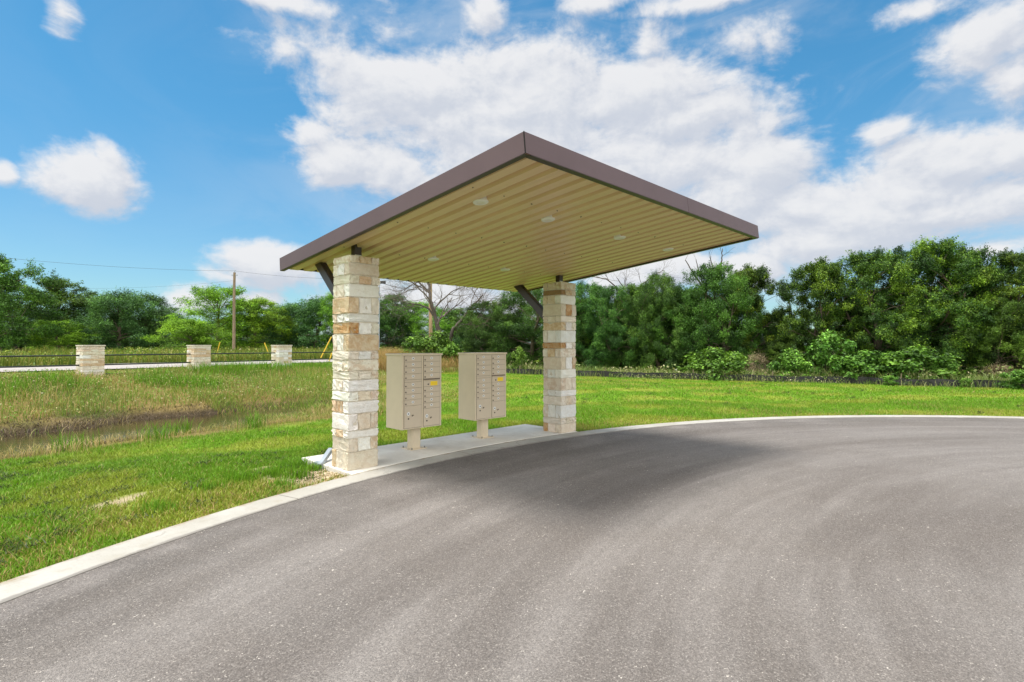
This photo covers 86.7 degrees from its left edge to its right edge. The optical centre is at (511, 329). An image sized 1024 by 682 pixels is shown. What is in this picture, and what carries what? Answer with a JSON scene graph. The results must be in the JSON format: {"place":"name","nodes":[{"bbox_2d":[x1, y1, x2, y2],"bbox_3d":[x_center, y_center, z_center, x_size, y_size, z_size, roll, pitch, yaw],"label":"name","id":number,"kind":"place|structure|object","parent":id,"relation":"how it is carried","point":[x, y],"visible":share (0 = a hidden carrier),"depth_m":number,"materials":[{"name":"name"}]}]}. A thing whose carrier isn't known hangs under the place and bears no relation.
{"place":"outdoors","nodes":[
{"label":"outdoors","id":0,"kind":"place"},
{"bbox_2d":[0,406,324,457],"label":"water","id":1,"kind":"structure","parent":0,"point":[129,426],"depth_m":16.31,"materials":[{"name":"brown liquid"}]},
{"bbox_2d":[0,395,383,458],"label":"dead reeds","id":2,"kind":"object","parent":1,"relation":"on","point":[100,419],"visible":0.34,"depth_m":16.91,"materials":[{"name":"brown plant"}]},
{"bbox_2d":[0,359,333,371],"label":"road","id":3,"kind":"structure","parent":0,"point":[105,367],"depth_m":28.94,"materials":[{"name":"grey concrete"}]},
{"bbox_2d":[0,443,391,582],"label":"lawn grass","id":4,"kind":"structure","parent":0,"point":[169,466],"depth_m":6.43,"materials":[{"name":"green plant"}]},
{"bbox_2d":[378,346,462,371],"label":"tall grass","id":5,"kind":"structure","parent":0,"point":[382,359],"depth_m":35.05,"materials":[{"name":"plant"}]},
{"bbox_2d":[302,424,576,475],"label":"pavement","id":6,"kind":"structure","parent":0,"point":[391,454],"depth_m":9.17,"materials":[{"name":"concrete"}]},
{"bbox_2d":[385,353,442,450],"bbox_3d":[-1.613,1.166,8.955,0.492,1.559,0.801,-2,-2,45],"label":"cluster mailbox","id":7,"kind":"object","parent":6,"relation":"on","point":[413,393],"visible":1,"depth_m":8.76,"materials":[{"name":"beige metal"}]},
{"bbox_2d":[404,362,420,367],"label":"mailbox door","id":8,"kind":"structure","parent":7,"relation":"in","point":[406,364],"depth_m":8.66,"materials":[{"name":"beige metal"}]},
{"bbox_2d":[404,368,420,373],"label":"mailbox door","id":9,"kind":"structure","parent":7,"relation":"in","point":[406,370],"depth_m":8.66,"materials":[{"name":"beige metal"}]},
{"bbox_2d":[404,373,420,379],"bbox_3d":[-1.580,0.746,8.670,0.021,0.091,0.326,-2,-2,45],"label":"mailbox door","id":10,"kind":"structure","parent":7,"relation":"in","point":[406,376],"depth_m":8.65,"materials":[{"name":"beige metal"}]},
{"bbox_2d":[404,382,420,387],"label":"mailbox door","id":11,"kind":"structure","parent":7,"relation":"in","point":[408,384],"depth_m":8.66,"materials":[{"name":"beige metal"}]},
{"bbox_2d":[404,387,420,393],"bbox_3d":[-1.580,0.971,8.663,0.021,0.091,0.326,-2,-2,45],"label":"mailbox door","id":12,"kind":"structure","parent":7,"relation":"in","point":[407,390],"depth_m":8.65,"materials":[{"name":"beige metal"}]},
{"bbox_2d":[404,393,420,399],"bbox_3d":[-1.580,1.064,8.661,0.021,0.090,0.326,-2,-2,45],"label":"mailbox door","id":13,"kind":"structure","parent":7,"relation":"in","point":[406,396],"depth_m":8.65,"materials":[{"name":"beige metal"}]},
{"bbox_2d":[404,399,420,405],"bbox_3d":[-1.580,1.158,8.658,0.021,0.091,0.326,-2,-2,45],"label":"mailbox door","id":14,"kind":"structure","parent":7,"relation":"in","point":[417,401],"depth_m":8.65,"materials":[{"name":"beige metal"}]},
{"bbox_2d":[404,405,420,428],"bbox_3d":[-1.580,1.381,8.652,0.022,0.350,0.326,-2,-2,45],"label":"parcel door","id":15,"kind":"structure","parent":7,"relation":"in","point":[412,414],"depth_m":8.65,"materials":[{"name":"beige metal"}]},
{"bbox_2d":[404,356,421,361],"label":"mailbox door","id":16,"kind":"structure","parent":7,"relation":"in","point":[406,358],"depth_m":8.67,"materials":[{"name":"beige metal"}]},
{"bbox_2d":[423,380,439,386],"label":"outgoing door","id":17,"kind":"structure","parent":7,"relation":"in","point":[431,382],"depth_m":8.92,"materials":[{"name":"beige metal"}]},
{"bbox_2d":[423,407,439,425],"bbox_3d":[-1.317,1.423,8.914,0.022,0.282,0.330,-2,-2,45],"label":"parcel door","id":18,"kind":"structure","parent":7,"relation":"in","point":[431,416],"depth_m":8.91,"materials":[{"name":"beige metal"}]},
{"bbox_2d":[424,361,439,366],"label":"mailbox door","id":19,"kind":"structure","parent":7,"relation":"in","point":[431,363],"depth_m":8.95,"materials":[{"name":"beige metal"}]},
{"bbox_2d":[424,367,439,372],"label":"mailbox door","id":20,"kind":"structure","parent":7,"relation":"in","point":[426,369],"depth_m":8.93,"materials":[{"name":"beige metal"}]},
{"bbox_2d":[458,352,506,438],"bbox_3d":[-0.541,1.195,10.031,0.492,1.559,0.801,-2,-2,45],"label":"cluster mailbox","id":21,"kind":"object","parent":6,"relation":"on","point":[482,388],"visible":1,"depth_m":9.83,"materials":[{"name":"beige metal"}]},
{"bbox_2d":[477,398,489,418],"bbox_3d":[-0.508,1.411,9.728,0.022,0.350,0.326,-2,-2,45],"label":"parcel door","id":22,"kind":"structure","parent":21,"relation":"in","point":[483,405],"depth_m":9.72,"materials":[{"name":"beige metal"}]},
{"bbox_2d":[492,401,504,416],"bbox_3d":[-0.246,1.452,9.991,0.022,0.282,0.330,-2,-2,45],"label":"parcel door","id":23,"kind":"structure","parent":21,"relation":"in","point":[498,407],"depth_m":9.99,"materials":[{"name":"beige metal"}]},
{"bbox_2d":[280,131,758,470],"bbox_3d":[0.133,0.160,8.639,5.401,3.688,5.459,-2,-2,45],"label":"mail shelter","id":24,"kind":"object","parent":6,"relation":"on","point":[523,213],"visible":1,"depth_m":7.53,"materials":[{"name":"stone"}]},
{"bbox_2d":[0,417,1023,681],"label":"road","id":25,"kind":"structure","parent":0,"point":[880,549],"depth_m":4.04,"materials":[{"name":"grey asphalt"}]},
{"bbox_2d":[0,346,1023,579],"bbox_3d":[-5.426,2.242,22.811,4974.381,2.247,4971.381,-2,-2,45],"label":"ground","id":26,"kind":"structure","parent":0,"point":[109,420],"depth_m":17.52,"materials":[{"name":"green plant"}]},
{"bbox_2d":[1,308,42,349],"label":"oak tree","id":27,"kind":"object","parent":26,"relation":"on","point":[15,346],"visible":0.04,"depth_m":77.07,"materials":[{"name":"green plant"}]},
{"bbox_2d":[0,251,69,351],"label":"broadleaf tree","id":28,"kind":"object","parent":26,"relation":"on","point":[8,281],"visible":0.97,"depth_m":54.72,"materials":[{"name":"green plant"}]},
{"bbox_2d":[0,355,79,377],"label":"pipe fence","id":29,"kind":"object","parent":26,"relation":"on","point":[39,365],"visible":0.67,"depth_m":21.38,"materials":[{"name":"black metal"}]},
{"bbox_2d":[0,275,105,351],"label":"broadleaf tree","id":30,"kind":"object","parent":26,"relation":"on","point":[80,298],"visible":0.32,"depth_m":65.78,"materials":[{"name":"green plant"}]},
{"bbox_2d":[26,319,104,351],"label":"shrub","id":31,"kind":"object","parent":26,"relation":"on","point":[74,337],"visible":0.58,"depth_m":59.14,"materials":[{"name":"green plant"}]},
{"bbox_2d":[33,292,131,347],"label":"oak tree","id":32,"kind":"object","parent":26,"relation":"on","point":[78,311],"visible":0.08,"depth_m":67.85,"materials":[{"name":"green plant"}]},
{"bbox_2d":[75,345,105,376],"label":"stone pier","id":33,"kind":"structure","parent":26,"relation":"on","point":[90,358],"depth_m":22.52,"materials":[{"name":"stone"}]},
{"bbox_2d":[66,286,165,350],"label":"oak tree","id":34,"kind":"object","parent":26,"relation":"on","point":[123,302],"visible":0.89,"depth_m":62.85,"materials":[{"name":"green plant"}]},
{"bbox_2d":[0,412,272,452],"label":"reeds","id":35,"kind":"object","parent":26,"relation":"on","point":[80,428],"visible":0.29,"depth_m":15.66,"materials":[{"name":"brown plant"}]},
{"bbox_2d":[92,290,186,351],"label":"oak tree","id":36,"kind":"object","parent":26,"relation":"on","point":[114,317],"visible":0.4,"depth_m":66.39,"materials":[{"name":"green plant"}]},
{"bbox_2d":[105,353,190,374],"bbox_3d":[-16.450,1.516,24.543,0.060,0.870,3.682,-1,-2,35],"label":"pipe fence","id":37,"kind":"object","parent":26,"relation":"on","point":[145,363],"visible":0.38,"depth_m":24.29,"materials":[{"name":"black metal"}]},
{"bbox_2d":[42,408,266,452],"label":"grass tufts","id":38,"kind":"object","parent":26,"relation":"on","point":[255,421],"visible":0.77,"depth_m":11.78,"materials":[{"name":"green plant"}]},
{"bbox_2d":[3,362,327,377],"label":"verge grass","id":39,"kind":"structure","parent":26,"relation":"on","point":[113,369],"depth_m":24.99,"materials":[{"name":"green plant"}]},
{"bbox_2d":[0,359,332,402],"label":"weed clumps","id":40,"kind":"object","parent":26,"relation":"on","point":[242,369],"visible":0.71,"depth_m":22.34,"materials":[{"name":"green plant"}]},
{"bbox_2d":[136,317,238,352],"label":"pecan tree","id":41,"kind":"object","parent":26,"relation":"on","point":[187,327],"visible":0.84,"depth_m":51.34,"materials":[{"name":"green plant"}]},
{"bbox_2d":[0,398,385,462],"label":"dry grass","id":42,"kind":"structure","parent":26,"relation":"on","point":[234,426],"depth_m":11.98,"materials":[{"name":"green plant"}]},
{"bbox_2d":[186,345,211,368],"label":"stone pier","id":43,"kind":"structure","parent":26,"relation":"on","point":[199,355],"depth_m":26.06,"materials":[{"name":"stone"}]},
{"bbox_2d":[157,283,275,349],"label":"pecan tree","id":44,"kind":"object","parent":26,"relation":"on","point":[213,296],"visible":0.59,"depth_m":57.22,"materials":[{"name":"green plant"}]},
{"bbox_2d":[130,454,323,516],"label":"grass tufts","id":45,"kind":"object","parent":26,"relation":"on","point":[295,464],"visible":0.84,"depth_m":6.97,"materials":[{"name":"green plant"}]},
{"bbox_2d":[0,361,458,422],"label":"tall grass","id":46,"kind":"structure","parent":26,"relation":"on","point":[60,403],"depth_m":20.64,"materials":[{"name":"green plant"}]},
{"bbox_2d":[232,270,237,349],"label":"utility pole","id":47,"kind":"object","parent":26,"relation":"on","point":[234,275],"visible":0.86,"depth_m":49.99,"materials":[{"name":"brown wood"}]},
{"bbox_2d":[0,344,471,365],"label":"roadside weeds","id":48,"kind":"object","parent":26,"relation":"on","point":[69,360],"visible":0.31,"depth_m":37.78,"materials":[{"name":"green plant"}]},
{"bbox_2d":[211,352,274,362],"bbox_3d":[-13.947,1.613,28.096,0.060,0.870,3.692,-1,-2,35],"label":"pipe fence","id":49,"kind":"object","parent":26,"relation":"on","point":[245,353],"visible":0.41,"depth_m":28.28,"materials":[{"name":"black metal"}]},
{"bbox_2d":[214,295,297,349],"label":"pecan tree","id":50,"kind":"object","parent":26,"relation":"on","point":[254,325],"visible":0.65,"depth_m":58.79,"materials":[{"name":"green plant"}]},
{"bbox_2d":[245,300,317,349],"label":"oak tree","id":51,"kind":"object","parent":26,"relation":"on","point":[262,340],"visible":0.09,"depth_m":64.24,"materials":[{"name":"green plant"}]},
{"bbox_2d":[271,345,292,367],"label":"stone pier","id":52,"kind":"structure","parent":26,"relation":"on","point":[283,353],"depth_m":29.62,"materials":[{"name":"stone"}]},
{"bbox_2d":[192,381,385,420],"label":"dry grass","id":53,"kind":"structure","parent":26,"relation":"on","point":[316,408],"depth_m":21.14,"materials":[{"name":"green plant"}]},
{"bbox_2d":[262,294,332,349],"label":"oak tree","id":54,"kind":"object","parent":26,"relation":"on","point":[307,308],"visible":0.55,"depth_m":59.79,"materials":[{"name":"green plant"}]},
{"bbox_2d":[289,469,343,481],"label":"gravel","id":55,"kind":"structure","parent":26,"relation":"on","point":[321,475],"depth_m":7.28,"materials":[{"name":"beige gravel"}]},
{"bbox_2d":[308,291,333,349],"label":"pecan tree","id":56,"kind":"object","parent":26,"relation":"on","point":[329,299],"visible":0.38,"depth_m":58.75,"materials":[{"name":"green plant"}]},
{"bbox_2d":[378,292,423,350],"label":"broadleaf tree","id":57,"kind":"object","parent":26,"relation":"on","point":[385,323],"visible":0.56,"depth_m":59.31,"materials":[{"name":"green plant"}]},
{"bbox_2d":[378,317,426,350],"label":"oak tree","id":58,"kind":"object","parent":26,"relation":"on","point":[382,333],"visible":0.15,"depth_m":60.15,"materials":[{"name":"green plant"}]},
{"bbox_2d":[399,335,425,352],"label":"shrub","id":59,"kind":"object","parent":26,"relation":"on","point":[416,344],"visible":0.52,"depth_m":37.71,"materials":[{"name":"green plant"}]},
{"bbox_2d":[391,299,456,350],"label":"pecan tree","id":60,"kind":"object","parent":26,"relation":"on","point":[421,310],"visible":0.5,"depth_m":60.45,"materials":[{"name":"green plant"}]},
{"bbox_2d":[416,330,463,362],"bbox_3d":[-4.833,1.388,37.391,3.744,2.790,3.908,0,-2,-3],"label":"shrub","id":61,"kind":"object","parent":26,"relation":"on","point":[435,342],"visible":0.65,"depth_m":36.80,"materials":[{"name":"green plant"}]},
{"bbox_2d":[378,279,520,349],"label":"bare tree","id":62,"kind":"object","parent":26,"relation":"on","point":[433,311],"visible":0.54,"depth_m":40.07,"materials":[{"name":"plant"}]},
{"bbox_2d":[441,344,462,362],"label":"shrub","id":63,"kind":"object","parent":26,"relation":"on","point":[451,352],"visible":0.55,"depth_m":36.48,"materials":[{"name":"green plant"}]},
{"bbox_2d":[427,307,477,344],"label":"broadleaf tree","id":64,"kind":"object","parent":26,"relation":"on","point":[450,316],"visible":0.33,"depth_m":64.85,"materials":[{"name":"green plant"}]},
{"bbox_2d":[452,300,530,366],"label":"cedar tree","id":65,"kind":"object","parent":26,"relation":"on","point":[488,306],"visible":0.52,"depth_m":38.82,"materials":[{"name":"green plant"}]},
{"bbox_2d":[446,313,538,355],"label":"cedar tree","id":66,"kind":"object","parent":26,"relation":"on","point":[455,339],"visible":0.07,"depth_m":43.29,"materials":[{"name":"green plant"}]},
{"bbox_2d":[0,380,1022,567],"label":"grass clippings","id":67,"kind":"object","parent":26,"relation":"on","point":[62,516],"depth_m":6.52,"materials":[{"name":"green plant"}]},
{"bbox_2d":[0,415,1023,603],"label":"curb","id":68,"kind":"structure","parent":26,"relation":"on","point":[19,586],"depth_m":5.58,"materials":[{"name":"concrete"}]},
{"bbox_2d":[8,399,1023,459],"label":"lawn grass","id":69,"kind":"structure","parent":26,"relation":"on","point":[965,408],"depth_m":13.46,"materials":[{"name":"green plant"}]},
{"bbox_2d":[509,347,527,368],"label":"shrub","id":70,"kind":"object","parent":26,"relation":"on","point":[520,354],"visible":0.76,"depth_m":33.36,"materials":[{"name":"green plant"}]},
{"bbox_2d":[479,288,589,368],"bbox_3d":[1.228,-0.129,38.620,7.439,6.466,8.730,0,-2,-17],"label":"cedar tree","id":71,"kind":"object","parent":26,"relation":"on","point":[527,309],"visible":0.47,"depth_m":37.24,"materials":[{"name":"green plant"}]},
{"bbox_2d":[519,298,596,368],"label":"brush tree","id":72,"kind":"object","parent":26,"relation":"on","point":[585,342],"visible":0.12,"depth_m":36.32,"materials":[{"name":"green plant"}]},
{"bbox_2d":[575,279,631,371],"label":"cedar tree","id":73,"kind":"object","parent":26,"relation":"on","point":[581,290],"visible":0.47,"depth_m":33.86,"materials":[{"name":"green plant"}]},
{"bbox_2d":[580,281,650,371],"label":"cedar tree","id":74,"kind":"object","parent":26,"relation":"on","point":[613,325],"visible":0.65,"depth_m":33.25,"materials":[{"name":"green plant"}]},
{"bbox_2d":[602,280,684,371],"bbox_3d":[8.134,-0.133,34.142,4.912,6.172,5.482,1,-2,-27],"label":"brush tree","id":75,"kind":"object","parent":26,"relation":"on","point":[630,300],"visible":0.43,"depth_m":32.74,"materials":[{"name":"green plant"}]},
{"bbox_2d":[621,268,697,372],"bbox_3d":[8.928,-0.388,32.966,4.308,6.727,5.056,0,-2,-16],"label":"cedar tree","id":76,"kind":"object","parent":26,"relation":"on","point":[665,284],"visible":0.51,"depth_m":32.14,"materials":[{"name":"green plant"}]},
{"bbox_2d":[646,284,727,372],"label":"brush tree","id":77,"kind":"object","parent":26,"relation":"on","point":[687,320],"visible":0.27,"depth_m":31.86,"materials":[{"name":"green plant"}]},
{"bbox_2d":[685,247,732,341],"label":"dead tree","id":78,"kind":"object","parent":26,"relation":"on","point":[700,278],"visible":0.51,"depth_m":33.05,"materials":[{"name":"brown plant"}]},
{"bbox_2d":[665,260,766,372],"bbox_3d":[12.011,-0.651,31.985,5.448,7.216,6.080,-1,-2,24],"label":"brush tree","id":79,"kind":"object","parent":26,"relation":"on","point":[717,282],"visible":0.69,"depth_m":30.75,"materials":[{"name":"green plant"}]},
{"bbox_2d":[677,346,757,380],"bbox_3d":[10.724,1.786,28.014,4.021,1.885,3.853,0,-2,-2],"label":"shrub","id":80,"kind":"object","parent":26,"relation":"on","point":[734,360],"visible":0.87,"depth_m":27.83,"materials":[{"name":"green plant"}]},
{"bbox_2d":[610,367,848,383],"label":"silt fence weeds","id":81,"kind":"object","parent":26,"relation":"on","point":[730,374],"visible":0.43,"depth_m":26.95,"materials":[{"name":"green plant"}]},
{"bbox_2d":[458,367,1022,387],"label":"silt fence","id":82,"kind":"object","parent":26,"relation":"on","point":[933,382],"visible":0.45,"depth_m":25.55,"materials":[{"name":"black fabric"}]},
{"bbox_2d":[711,263,797,371],"bbox_3d":[14.423,-0.588,32.564,4.987,6.921,4.921,0,-2,-15],"label":"brush tree","id":83,"kind":"object","parent":26,"relation":"on","point":[760,276],"visible":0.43,"depth_m":31.78,"materials":[{"name":"green plant"}]},
{"bbox_2d":[740,351,771,374],"bbox_3d":[12.409,1.825,27.404,1.890,1.879,1.591,-1,-2,28],"label":"dry bush","id":84,"kind":"object","parent":26,"relation":"on","point":[756,360],"visible":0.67,"depth_m":27.47,"materials":[{"name":"brown plant"}]},
{"bbox_2d":[506,368,1020,387],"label":"weeds","id":85,"kind":"object","parent":26,"relation":"on","point":[511,370],"visible":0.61,"depth_m":25.56,"materials":[{"name":"green plant"}]},
{"bbox_2d":[506,360,1023,380],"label":"weeds","id":86,"kind":"object","parent":26,"relation":"on","point":[926,374],"visible":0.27,"depth_m":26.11,"materials":[{"name":"green plant"}]},
{"bbox_2d":[753,310,795,370],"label":"brush tree","id":87,"kind":"object","parent":26,"relation":"on","point":[766,330],"visible":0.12,"depth_m":32.77,"materials":[{"name":"green plant"}]},
{"bbox_2d":[764,347,813,375],"bbox_3d":[13.550,1.772,26.629,2.376,1.858,2.480,0,-2,6],"label":"shrub","id":88,"kind":"object","parent":26,"relation":"on","point":[791,361],"visible":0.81,"depth_m":26.20,"materials":[{"name":"green plant"}]},
{"bbox_2d":[765,325,824,372],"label":"brush tree","id":89,"kind":"object","parent":26,"relation":"on","point":[800,345],"visible":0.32,"depth_m":29.77,"materials":[{"name":"green plant"}]},
{"bbox_2d":[777,255,869,375],"bbox_3d":[16.667,-0.590,29.060,4.554,6.776,4.615,-1,-2,33],"label":"evergreen tree","id":90,"kind":"object","parent":26,"relation":"on","point":[821,270],"visible":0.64,"depth_m":28.75,"materials":[{"name":"green plant"}]},
{"bbox_2d":[802,329,857,375],"bbox_3d":[15.280,1.259,26.088,2.563,2.882,2.324,-1,-2,27],"label":"shrub","id":91,"kind":"object","parent":26,"relation":"on","point":[827,347],"visible":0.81,"depth_m":26.00,"materials":[{"name":"green plant"}]},
{"bbox_2d":[830,349,918,383],"bbox_3d":[16.704,1.773,25.217,3.471,1.758,3.622,-1,-2,35],"label":"shrub","id":92,"kind":"object","parent":26,"relation":"on","point":[861,358],"visible":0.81,"depth_m":24.75,"materials":[{"name":"green plant"}]},
{"bbox_2d":[813,245,963,375],"bbox_3d":[19.570,-0.763,28.644,6.429,7.175,5.742,1,-2,-24],"label":"evergreen tree","id":93,"kind":"object","parent":26,"relation":"on","point":[869,270],"visible":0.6,"depth_m":27.37,"materials":[{"name":"green plant"}]},
{"bbox_2d":[882,374,900,385],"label":"shrub","id":94,"kind":"object","parent":26,"relation":"on","point":[889,379],"visible":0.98,"depth_m":23.46,"materials":[{"name":"green plant"}]},
{"bbox_2d":[860,281,940,348],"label":"evergreen tree","id":95,"kind":"object","parent":26,"relation":"on","point":[904,295],"visible":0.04,"depth_m":32.67,"materials":[{"name":"green plant"}]},
{"bbox_2d":[863,345,967,379],"bbox_3d":[18.325,1.686,25.111,4.114,1.961,3.941,0,-2,0],"label":"shrub","id":96,"kind":"object","parent":26,"relation":"on","point":[909,354],"visible":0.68,"depth_m":24.42,"materials":[{"name":"green plant"}]},
{"bbox_2d":[846,235,1003,378],"bbox_3d":[20.922,-1.011,28.035,6.648,7.654,5.938,0,-2,-8],"label":"evergreen tree","id":97,"kind":"object","parent":26,"relation":"on","point":[929,257],"visible":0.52,"depth_m":26.72,"materials":[{"name":"green plant"}]},
{"bbox_2d":[925,359,962,379],"bbox_3d":[19.143,1.860,24.239,1.264,1.398,1.393,1,-2,-35],"label":"shrub","id":98,"kind":"object","parent":26,"relation":"on","point":[951,367],"visible":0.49,"depth_m":24.16,"materials":[{"name":"green plant"}]},
{"bbox_2d":[920,242,1022,375],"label":"evergreen tree","id":99,"kind":"object","parent":26,"relation":"on","point":[975,254],"visible":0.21,"depth_m":27.26,"materials":[{"name":"green plant"}]},
{"bbox_2d":[937,294,1023,378],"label":"brush tree","id":100,"kind":"object","parent":26,"relation":"on","point":[994,336],"visible":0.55,"depth_m":25.83,"materials":[{"name":"green plant"}]},
{"bbox_2d":[955,247,1023,374],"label":"evergreen tree","id":101,"kind":"object","parent":26,"relation":"on","point":[1015,259],"visible":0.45,"depth_m":26.20,"materials":[{"name":"green plant"}]},
{"bbox_2d":[976,363,1015,379],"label":"dry bush","id":102,"kind":"object","parent":26,"relation":"on","point":[994,365],"visible":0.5,"depth_m":25.23,"materials":[{"name":"brown plant"}]},
{"bbox_2d":[994,369,1023,389],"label":"shrub","id":103,"kind":"object","parent":26,"relation":"on","point":[1017,377],"visible":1,"depth_m":21.59,"materials":[{"name":"green plant"}]},
{"bbox_2d":[0,0,1023,344],"label":"sky","id":104,"kind":"structure","parent":0,"point":[188,137],"materials":[{"name":"blue"}]},
{"bbox_2d":[570,260,677,298],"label":"bare tree","id":105,"kind":"object","parent":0,"point":[604,278],"visible":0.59,"depth_m":36.19,"materials":[{"name":"plant"}]},
{"bbox_2d":[377,371,1023,406],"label":"lawn grass","id":106,"kind":"structure","parent":0,"point":[894,389],"depth_m":20.83,"materials":[{"name":"green plant"}]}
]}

